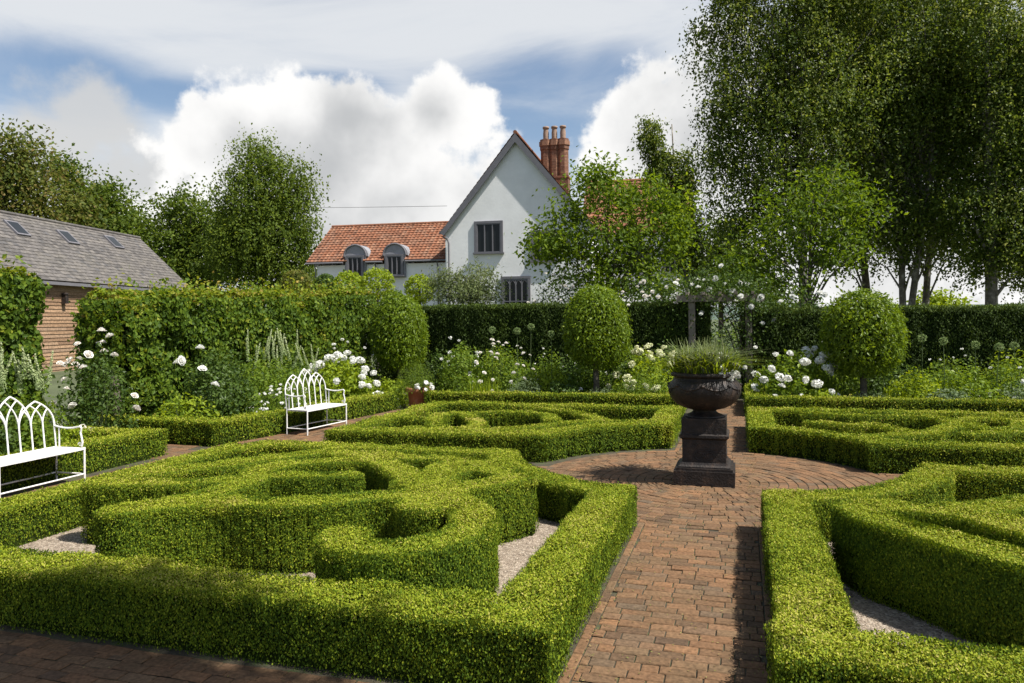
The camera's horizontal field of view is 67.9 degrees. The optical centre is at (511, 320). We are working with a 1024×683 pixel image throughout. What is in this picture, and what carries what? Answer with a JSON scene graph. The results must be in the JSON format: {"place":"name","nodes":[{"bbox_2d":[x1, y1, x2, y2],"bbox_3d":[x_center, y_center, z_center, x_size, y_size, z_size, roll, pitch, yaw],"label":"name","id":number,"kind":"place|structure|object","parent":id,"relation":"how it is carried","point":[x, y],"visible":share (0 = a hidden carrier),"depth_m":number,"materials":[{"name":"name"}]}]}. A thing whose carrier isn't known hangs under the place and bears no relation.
{"place":"outdoors","nodes":[
{"label":"outdoors","id":0,"kind":"place"},
{"bbox_2d":[9,517,560,601],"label":"gravel","id":1,"kind":"structure","parent":0,"point":[506,567],"depth_m":6.72,"materials":[{"name":"beige gravel"}]},
{"bbox_2d":[77,446,540,599],"bbox_3d":[-1.843,1.718,6.852,4.225,0.625,3.668,-1,0,17],"label":"box knot","id":2,"kind":"object","parent":1,"relation":"on","point":[338,513],"visible":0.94,"depth_m":6.03,"materials":[{"name":"green plant"}]},
{"bbox_2d":[0,438,639,682],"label":"box hedge","id":3,"kind":"object","parent":1,"relation":"on","point":[524,628],"visible":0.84,"depth_m":4.64,"materials":[{"name":"green plant"}]},
{"bbox_2d":[22,517,981,649],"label":"pebbles","id":4,"kind":"object","parent":1,"relation":"on","point":[845,585],"visible":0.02,"depth_m":6.19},
{"bbox_2d":[40,319,741,424],"bbox_3d":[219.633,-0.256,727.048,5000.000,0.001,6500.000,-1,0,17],"label":"ground","id":5,"kind":"structure","parent":0,"point":[53,389],"depth_m":25.83,"materials":[{"name":"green plant"}]},
{"bbox_2d":[0,114,134,229],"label":"chestnut tree","id":6,"kind":"object","parent":5,"relation":"on","point":[18,168],"visible":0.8,"depth_m":55.44,"materials":[{"name":"green plant"}]},
{"bbox_2d":[0,210,189,371],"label":"timber barn","id":7,"kind":"structure","parent":5,"relation":"on","point":[66,261],"depth_m":35.69,"materials":[{"name":"grey tile"}]},
{"bbox_2d":[32,140,166,260],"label":"oak tree","id":8,"kind":"object","parent":5,"relation":"on","point":[118,207],"visible":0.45,"depth_m":59.20,"materials":[{"name":"green plant"}]},
{"bbox_2d":[124,173,247,289],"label":"sycamore tree","id":9,"kind":"object","parent":5,"relation":"on","point":[175,253],"visible":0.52,"depth_m":56.85,"materials":[{"name":"green plant"}]},
{"bbox_2d":[180,122,334,296],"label":"weeping tree","id":10,"kind":"object","parent":5,"relation":"on","point":[245,243],"visible":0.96,"depth_m":50.87,"materials":[{"name":"green plant"}]},
{"bbox_2d":[280,269,312,297],"bbox_3d":[-7.634,0.148,27.003,1.126,3.964,1.109,-1,0,17],"label":"ball tree","id":11,"kind":"object","parent":5,"relation":"on","point":[297,274],"visible":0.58,"depth_m":26.75,"materials":[{"name":"green plant"}]},
{"bbox_2d":[314,273,334,290],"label":"ball tree","id":12,"kind":"object","parent":5,"relation":"on","point":[324,276],"visible":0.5,"depth_m":27.77,"materials":[{"name":"green plant"}]},
{"bbox_2d":[333,270,362,289],"bbox_3d":[-5.784,0.148,26.997,1.124,3.926,1.101,-1,0,41],"label":"ball tree","id":13,"kind":"object","parent":5,"relation":"on","point":[353,276],"visible":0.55,"depth_m":26.74,"materials":[{"name":"green plant"}]},
{"bbox_2d":[359,267,395,367],"bbox_3d":[-4.586,0.127,26.004,1.314,3.942,1.270,-1,0,17],"label":"ball tree","id":14,"kind":"object","parent":5,"relation":"on","point":[382,274],"visible":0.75,"depth_m":25.72,"materials":[{"name":"green plant"}]},
{"bbox_2d":[403,273,434,303],"bbox_3d":[-3.152,0.227,26.010,1.148,3.713,1.122,-1,0,17],"label":"ball tree","id":15,"kind":"object","parent":5,"relation":"on","point":[414,291],"visible":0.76,"depth_m":25.76,"materials":[{"name":"green plant"}]},
{"bbox_2d":[421,256,514,305],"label":"buddleia shrub","id":16,"kind":"object","parent":5,"relation":"on","point":[478,290],"visible":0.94,"depth_m":23.82,"materials":[{"name":"green plant"}]},
{"bbox_2d":[305,125,691,354],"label":"white house","id":17,"kind":"structure","parent":5,"relation":"on","point":[497,206],"depth_m":42.69,"materials":[{"name":"paint"}]},
{"bbox_2d":[346,255,363,277],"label":"window","id":18,"kind":"structure","parent":17,"relation":"in","point":[355,263],"depth_m":45.52,"materials":[{"name":"grey glass"}]},
{"bbox_2d":[385,254,404,276],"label":"window","id":19,"kind":"structure","parent":17,"relation":"in","point":[394,263],"depth_m":44.99,"materials":[{"name":"grey glass"}]},
{"bbox_2d":[473,220,503,254],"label":"window","id":20,"kind":"structure","parent":17,"relation":"in","point":[488,235],"depth_m":42.45,"materials":[{"name":"grey glass"}]},
{"bbox_2d":[501,276,530,303],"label":"window","id":21,"kind":"structure","parent":17,"relation":"in","point":[518,285],"depth_m":42.10,"materials":[{"name":"grey glass"}]},
{"bbox_2d":[517,257,598,304],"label":"climbing rose","id":22,"kind":"object","parent":5,"relation":"on","point":[561,298],"visible":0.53,"depth_m":22.81,"materials":[{"name":"green plant"}]},
{"bbox_2d":[501,145,730,302],"bbox_3d":[3.179,-1.737,23.516,6.926,7.608,4.241,-1,0,17],"label":"cherry tree","id":23,"kind":"object","parent":5,"relation":"on","point":[557,246],"visible":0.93,"depth_m":23.16,"materials":[{"name":"green plant"}]},
{"bbox_2d":[619,113,714,290],"bbox_3d":[6.891,-3.490,32.909,4.036,11.045,2.791,-1,0,-5],"label":"birch tree","id":24,"kind":"object","parent":5,"relation":"on","point":[662,161],"visible":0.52,"depth_m":32.71,"materials":[{"name":"green plant"}]},
{"bbox_2d":[711,317,739,380],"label":"privet shrub","id":25,"kind":"object","parent":5,"relation":"on","point":[732,334],"visible":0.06,"depth_m":26.11,"materials":[{"name":"green plant"}]},
{"bbox_2d":[711,321,743,382],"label":"privet shrub","id":26,"kind":"object","parent":5,"relation":"on","point":[724,339],"visible":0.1,"depth_m":21.59,"materials":[{"name":"green plant"}]},
{"bbox_2d":[669,207,797,345],"bbox_3d":[11.282,-1.876,38.053,7.470,7.723,5.202,-1,0,1],"label":"holly tree","id":27,"kind":"object","parent":5,"relation":"on","point":[721,314],"visible":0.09,"depth_m":37.66,"materials":[{"name":"green plant"}]},
{"bbox_2d":[654,0,912,304],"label":"birch tree","id":28,"kind":"object","parent":5,"relation":"on","point":[792,96],"visible":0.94,"depth_m":26.39,"materials":[{"name":"green plant"}]},
{"bbox_2d":[684,141,922,307],"bbox_3d":[8.443,-1.579,21.944,6.716,7.183,4.124,-1,0,17],"label":"maple tree","id":29,"kind":"object","parent":5,"relation":"on","point":[819,260],"visible":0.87,"depth_m":21.78,"materials":[{"name":"green plant"}]},
{"bbox_2d":[764,0,953,290],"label":"birch tree","id":30,"kind":"object","parent":5,"relation":"on","point":[865,282],"visible":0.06,"depth_m":30.69,"materials":[{"name":"green plant"}]},
{"bbox_2d":[803,0,1015,306],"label":"birch tree","id":31,"kind":"object","parent":5,"relation":"on","point":[908,111],"visible":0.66,"depth_m":27.11,"materials":[{"name":"green plant"}]},
{"bbox_2d":[895,282,981,311],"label":"bush","id":32,"kind":"object","parent":5,"relation":"on","point":[939,298],"visible":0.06,"depth_m":39.67,"materials":[{"name":"green plant"}]},
{"bbox_2d":[869,0,1022,303],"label":"birch tree","id":33,"kind":"object","parent":5,"relation":"on","point":[926,295],"visible":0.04,"depth_m":29.72,"materials":[{"name":"green plant"}]},
{"bbox_2d":[898,0,1023,305],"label":"birch tree","id":34,"kind":"object","parent":5,"relation":"on","point":[998,196],"visible":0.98,"depth_m":25.60,"materials":[{"name":"green plant"}]},
{"bbox_2d":[0,392,902,682],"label":"brick path","id":35,"kind":"structure","parent":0,"point":[244,662],"depth_m":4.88,"materials":[{"name":"brown brick"}]},
{"bbox_2d":[0,396,85,497],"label":"garden bench","id":36,"kind":"object","parent":35,"relation":"on","point":[21,456],"visible":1,"depth_m":9.20,"materials":[{"name":"white paint"}]},
{"bbox_2d":[0,422,168,492],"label":"box hedge","id":37,"kind":"object","parent":35,"relation":"on","point":[110,447],"visible":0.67,"depth_m":10.31,"materials":[{"name":"green plant"}]},
{"bbox_2d":[88,390,401,446],"bbox_3d":[-4.251,1.806,14.349,6.322,0.521,2.595,-1,0,-42],"label":"box hedge","id":38,"kind":"object","parent":35,"relation":"on","point":[195,431],"visible":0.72,"depth_m":13.02,"materials":[{"name":"green plant"}]},
{"bbox_2d":[285,368,346,435],"bbox_3d":[-3.586,1.443,13.895,0.533,1.130,1.185,-1,0,23],"label":"garden bench","id":39,"kind":"object","parent":35,"relation":"on","point":[315,407],"visible":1,"depth_m":13.88,"materials":[{"name":"white paint"}]},
{"bbox_2d":[8,458,770,682],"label":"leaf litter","id":40,"kind":"object","parent":35,"relation":"on","point":[677,584],"visible":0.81,"depth_m":5.34,"materials":[{"name":"brown plant"}]},
{"bbox_2d":[406,386,429,407],"bbox_3d":[-2.127,1.772,17.308,0.580,0.500,0.580,-1,0,17],"label":"terracotta pot","id":41,"kind":"object","parent":35,"relation":"on","point":[416,397],"visible":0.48,"depth_m":17.09,"materials":[{"name":"brown ceramic"}]},
{"bbox_2d":[395,359,434,394],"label":"dill plant","id":42,"kind":"object","parent":41,"relation":"in","point":[410,382],"visible":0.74,"depth_m":17.25,"materials":[{"name":"green plant"}]},
{"bbox_2d":[458,375,502,391],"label":"iris clump","id":43,"kind":"object","parent":35,"relation":"on","point":[481,388],"visible":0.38,"depth_m":17.30,"materials":[{"name":"green plant"}]},
{"bbox_2d":[468,338,538,391],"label":"rose bush","id":44,"kind":"object","parent":35,"relation":"on","point":[506,370],"visible":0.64,"depth_m":18.02,"materials":[{"name":"green plant"}]},
{"bbox_2d":[323,398,685,462],"bbox_3d":[0.180,1.763,12.583,5.063,0.510,4.392,-1,0,17],"label":"box hedge","id":45,"kind":"object","parent":35,"relation":"on","point":[660,428],"visible":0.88,"depth_m":11.31,"materials":[{"name":"green plant"}]},
{"bbox_2d":[424,389,686,409],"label":"box hedge","id":46,"kind":"object","parent":35,"relation":"on","point":[650,398],"visible":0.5,"depth_m":16.26,"materials":[{"name":"green plant"}]},
{"bbox_2d":[608,259,715,358],"bbox_3d":[3.952,0.190,19.524,2.875,3.549,1.927,-1,0,17],"label":"climbing rose","id":47,"kind":"object","parent":35,"relation":"on","point":[652,291],"visible":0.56,"depth_m":19.47,"materials":[{"name":"green plant"}]},
{"bbox_2d":[673,413,735,487],"bbox_3d":[2.348,1.555,9.246,0.700,0.780,0.700,-1,0,17],"label":"pedestal","id":48,"kind":"object","parent":35,"relation":"on","point":[705,460],"visible":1,"depth_m":8.98,"materials":[{"name":"stone"}]},
{"bbox_2d":[667,371,741,418],"bbox_3d":[2.341,0.893,9.246,0.884,0.545,0.884,-1,0,17],"label":"garden urn","id":49,"kind":"object","parent":48,"relation":"on","point":[703,396],"visible":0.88,"depth_m":8.92,"materials":[{"name":"metal"}]},
{"bbox_2d":[619,336,767,374],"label":"urn grass","id":50,"kind":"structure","parent":49,"relation":"in","point":[689,359],"depth_m":9.03,"materials":[{"name":"green plant"}]},
{"bbox_2d":[667,252,845,382],"bbox_3d":[6.030,0.111,18.688,4.484,3.704,2.210,-1,0,17],"label":"climbing rose","id":51,"kind":"object","parent":35,"relation":"on","point":[730,290],"visible":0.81,"depth_m":18.58,"materials":[{"name":"green plant"}]},
{"bbox_2d":[742,383,1023,413],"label":"box hedge","id":52,"kind":"object","parent":35,"relation":"on","point":[758,399],"visible":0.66,"depth_m":14.57,"materials":[{"name":"green plant"}]},
{"bbox_2d":[744,405,1023,473],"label":"box hedge","id":53,"kind":"object","parent":35,"relation":"on","point":[773,430],"visible":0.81,"depth_m":10.19,"materials":[{"name":"green plant"}]},
{"bbox_2d":[0,0,1023,306],"label":"sky","id":54,"kind":"structure","parent":0,"point":[402,103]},
{"bbox_2d":[395,406,647,431],"bbox_3d":[-0.077,1.790,12.504,3.679,0.461,3.165,-1,0,-33],"label":"box knot","id":55,"kind":"object","parent":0,"point":[535,418],"visible":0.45,"depth_m":12.96,"materials":[{"name":"green plant"}]},
{"bbox_2d":[793,409,1023,445],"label":"box knot","id":56,"kind":"object","parent":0,"point":[996,429],"visible":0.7,"depth_m":11.50,"materials":[{"name":"green plant"}]},
{"bbox_2d":[828,542,998,655],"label":"gravel","id":57,"kind":"structure","parent":0,"point":[905,624],"depth_m":4.92,"materials":[{"name":"beige gravel"}]},
{"bbox_2d":[758,461,1023,682],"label":"box hedge","id":58,"kind":"object","parent":57,"relation":"on","point":[813,632],"visible":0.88,"depth_m":4.18,"materials":[{"name":"green plant"}]},
{"bbox_2d":[828,493,1023,654],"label":"box knot","id":59,"kind":"object","parent":57,"relation":"on","point":[955,567],"visible":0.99,"depth_m":5.02,"materials":[{"name":"green plant"}]},
{"label":"border soil","id":60,"kind":"structure","parent":0,"visible":0},
{"bbox_2d":[0,389,21,454],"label":"phlox plant","id":61,"kind":"object","parent":60,"relation":"on","point":[3,447],"visible":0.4,"depth_m":9.92,"materials":[{"name":"green plant"}]},
{"bbox_2d":[0,251,55,448],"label":"beech hedge","id":62,"kind":"object","parent":60,"relation":"on","point":[19,298],"visible":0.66,"depth_m":11.74,"materials":[{"name":"green plant"}]},
{"bbox_2d":[0,341,72,453],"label":"spire plant","id":63,"kind":"object","parent":60,"relation":"on","point":[37,427],"visible":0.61,"depth_m":10.84,"materials":[{"name":"green plant"}]},
{"bbox_2d":[2,424,100,449],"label":"ground cover","id":64,"kind":"object","parent":60,"relation":"on","point":[73,436],"visible":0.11,"depth_m":11.11,"materials":[{"name":"green plant"}]},
{"bbox_2d":[44,327,140,429],"bbox_3d":[-6.648,1.099,12.107,1.310,1.983,1.301,-1,0,17],"label":"rose bush","id":65,"kind":"object","parent":60,"relation":"on","point":[100,394],"visible":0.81,"depth_m":12.09,"materials":[{"name":"green plant"}]},
{"bbox_2d":[155,392,221,419],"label":"border clump","id":66,"kind":"object","parent":60,"relation":"on","point":[182,411],"visible":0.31,"depth_m":13.21,"materials":[{"name":"green plant"}]},
{"bbox_2d":[173,344,258,418],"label":"rose bush","id":67,"kind":"object","parent":60,"relation":"on","point":[218,397],"visible":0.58,"depth_m":13.77,"materials":[{"name":"green plant"}]},
{"bbox_2d":[64,265,377,424],"bbox_3d":[-6.019,0.342,18.280,1.928,3.553,10.192,-1,0,19],"label":"beech hedge","id":68,"kind":"object","parent":60,"relation":"on","point":[151,340],"visible":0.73,"depth_m":15.63,"materials":[{"name":"green plant"}]},
{"bbox_2d":[205,349,262,415],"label":"border clump","id":69,"kind":"object","parent":60,"relation":"on","point":[238,359],"visible":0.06,"depth_m":15.39,"materials":[{"name":"green plant"}]},
{"bbox_2d":[224,386,278,418],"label":"border clump","id":70,"kind":"object","parent":60,"relation":"on","point":[258,405],"visible":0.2,"depth_m":14.26,"materials":[{"name":"green plant"}]},
{"bbox_2d":[223,358,311,412],"bbox_3d":[-4.866,1.485,15.258,1.937,1.518,1.835,-1,0,17],"label":"tall phlox","id":71,"kind":"object","parent":60,"relation":"on","point":[265,387],"visible":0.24,"depth_m":15.01,"materials":[{"name":"green plant"}]},
{"bbox_2d":[249,383,306,411],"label":"daisy plant","id":72,"kind":"object","parent":60,"relation":"on","point":[279,400],"visible":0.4,"depth_m":14.40,"materials":[{"name":"green plant"}]},
{"bbox_2d":[246,328,318,404],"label":"spire plant","id":73,"kind":"object","parent":60,"relation":"on","point":[282,350],"visible":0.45,"depth_m":16.17,"materials":[{"name":"green plant"}]},
{"bbox_2d":[263,352,322,399],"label":"fern clump","id":74,"kind":"object","parent":60,"relation":"on","point":[299,366],"visible":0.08,"depth_m":17.61,"materials":[{"name":"green plant"}]},
{"bbox_2d":[292,350,400,407],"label":"hydrangea shrub","id":75,"kind":"object","parent":60,"relation":"on","point":[355,383],"visible":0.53,"depth_m":16.93,"materials":[{"name":"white plant"}]},
{"bbox_2d":[324,338,384,388],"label":"phlox plant","id":76,"kind":"object","parent":60,"relation":"on","point":[357,353],"visible":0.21,"depth_m":20.17,"materials":[{"name":"green plant"}]},
{"bbox_2d":[372,377,409,406],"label":"border clump","id":77,"kind":"object","parent":60,"relation":"on","point":[390,385],"visible":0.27,"depth_m":17.91,"materials":[{"name":"green plant"}]},
{"bbox_2d":[366,287,430,384],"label":"dome topiary","id":78,"kind":"object","parent":60,"relation":"on","point":[399,336],"visible":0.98,"depth_m":18.78,"materials":[{"name":"green plant"}]},
{"bbox_2d":[411,348,468,390],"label":"border clump","id":79,"kind":"object","parent":60,"relation":"on","point":[432,361],"visible":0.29,"depth_m":19.76,"materials":[{"name":"green plant"}]},
{"bbox_2d":[434,336,478,390],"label":"phlox plant","id":80,"kind":"object","parent":60,"relation":"on","point":[450,338],"visible":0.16,"depth_m":19.48,"materials":[{"name":"green plant"}]},
{"bbox_2d":[435,341,489,391],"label":"peony plant","id":81,"kind":"object","parent":60,"relation":"on","point":[465,364],"visible":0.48,"depth_m":18.46,"materials":[{"name":"green plant"}]},
{"bbox_2d":[449,372,485,391],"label":"border clump","id":82,"kind":"object","parent":60,"relation":"on","point":[460,387],"visible":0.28,"depth_m":17.66,"materials":[{"name":"green plant"}]},
{"bbox_2d":[506,377,544,392],"bbox_3d":[0.261,1.680,17.245,1.166,0.844,1.139,-1,0,17],"label":"lavender mound","id":83,"kind":"object","parent":60,"relation":"on","point":[526,387],"visible":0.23,"depth_m":17.22,"materials":[{"name":"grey plant"}]},
{"bbox_2d":[371,299,712,391],"bbox_3d":[0.658,0.732,20.682,9.444,2.599,1.447,-1,0,15],"label":"yew hedge","id":84,"kind":"object","parent":60,"relation":"on","point":[471,324],"visible":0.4,"depth_m":20.20,"materials":[{"name":"green plant"}]},
{"bbox_2d":[526,361,567,392],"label":"leafy shrub","id":85,"kind":"object","parent":60,"relation":"on","point":[545,382],"visible":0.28,"depth_m":17.57,"materials":[{"name":"green plant"}]},
{"bbox_2d":[531,346,574,384],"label":"border clump","id":86,"kind":"object","parent":60,"relation":"on","point":[541,362],"visible":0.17,"depth_m":19.17,"materials":[{"name":"green plant"}]},
{"bbox_2d":[545,377,582,392],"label":"peony plant","id":87,"kind":"object","parent":60,"relation":"on","point":[566,388],"visible":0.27,"depth_m":17.04,"materials":[{"name":"green plant"}]},
{"bbox_2d":[546,355,607,390],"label":"border clump","id":88,"kind":"object","parent":60,"relation":"on","point":[566,371],"visible":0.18,"depth_m":18.60,"materials":[{"name":"green plant"}]},
{"bbox_2d":[567,366,612,392],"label":"border clump","id":89,"kind":"object","parent":60,"relation":"on","point":[589,382],"visible":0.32,"depth_m":17.86,"materials":[{"name":"green plant"}]},
{"bbox_2d":[560,282,633,392],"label":"dome topiary","id":90,"kind":"object","parent":60,"relation":"on","point":[596,324],"visible":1,"depth_m":16.93,"materials":[{"name":"green plant"}]},
{"bbox_2d":[600,361,643,393],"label":"border clump","id":91,"kind":"object","parent":60,"relation":"on","point":[623,371],"visible":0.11,"depth_m":17.71,"materials":[{"name":"green plant"}]},
{"bbox_2d":[608,372,668,394],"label":"fennel clump","id":92,"kind":"object","parent":60,"relation":"on","point":[635,387],"visible":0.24,"depth_m":16.46,"materials":[{"name":"green plant"}]},
{"bbox_2d":[605,343,676,393],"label":"hydrangea shrub","id":93,"kind":"object","parent":60,"relation":"on","point":[637,351],"visible":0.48,"depth_m":17.16,"materials":[{"name":"green plant"}]},
{"bbox_2d":[676,291,764,383],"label":"garden arch","id":94,"kind":"structure","parent":60,"relation":"on","point":[691,308],"depth_m":18.77,"materials":[{"name":"brown wood"}]},
{"bbox_2d":[743,346,838,406],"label":"hydrangea shrub","id":95,"kind":"object","parent":60,"relation":"on","point":[809,379],"visible":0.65,"depth_m":15.88,"materials":[{"name":"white plant"}]},
{"bbox_2d":[815,365,859,397],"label":"border clump","id":96,"kind":"object","parent":60,"relation":"on","point":[834,381],"visible":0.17,"depth_m":16.49,"materials":[{"name":"green plant"}]},
{"bbox_2d":[814,287,912,396],"bbox_3d":[7.290,0.617,15.832,1.865,2.720,1.871,-1,0,17],"label":"dome topiary","id":97,"kind":"object","parent":60,"relation":"on","point":[861,332],"visible":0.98,"depth_m":15.35,"materials":[{"name":"green plant"}]},
{"bbox_2d":[737,302,1023,396],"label":"yew hedge","id":98,"kind":"object","parent":60,"relation":"on","point":[988,327],"visible":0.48,"depth_m":17.63,"materials":[{"name":"green plant"}]},
{"bbox_2d":[842,361,924,397],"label":"leafy shrub","id":99,"kind":"object","parent":60,"relation":"on","point":[883,382],"visible":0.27,"depth_m":16.51,"materials":[{"name":"green plant"}]},
{"bbox_2d":[880,366,946,399],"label":"leafy shrub","id":100,"kind":"object","parent":60,"relation":"on","point":[914,390],"visible":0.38,"depth_m":15.23,"materials":[{"name":"green plant"}]},
{"bbox_2d":[902,360,974,395],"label":"border clump","id":101,"kind":"object","parent":60,"relation":"on","point":[935,374],"visible":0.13,"depth_m":16.15,"materials":[{"name":"green plant"}]},
{"bbox_2d":[925,388,970,399],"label":"border clump","id":102,"kind":"object","parent":60,"relation":"on","point":[951,395],"visible":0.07,"depth_m":14.68,"materials":[{"name":"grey plant"}]},
{"bbox_2d":[928,348,999,396],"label":"border clump","id":103,"kind":"object","parent":60,"relation":"on","point":[963,363],"visible":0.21,"depth_m":16.50,"materials":[{"name":"green plant"}]},
{"bbox_2d":[935,366,1011,398],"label":"leafy shrub","id":104,"kind":"object","parent":60,"relation":"on","point":[981,391],"visible":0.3,"depth_m":15.09,"materials":[{"name":"green plant"}]},
{"bbox_2d":[976,356,1023,398],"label":"phlox plant","id":105,"kind":"object","parent":60,"relation":"on","point":[1005,369],"visible":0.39,"depth_m":15.37,"materials":[{"name":"green plant"}]},
{"bbox_2d":[978,348,1023,397],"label":"border clump","id":106,"kind":"object","parent":60,"relation":"on","point":[1005,364],"visible":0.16,"depth_m":16.40,"materials":[{"name":"green plant"}]},
{"bbox_2d":[986,379,1023,400],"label":"daisy plant","id":107,"kind":"object","parent":60,"relation":"on","point":[1020,390],"visible":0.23,"depth_m":14.75,"materials":[{"name":"green plant"}]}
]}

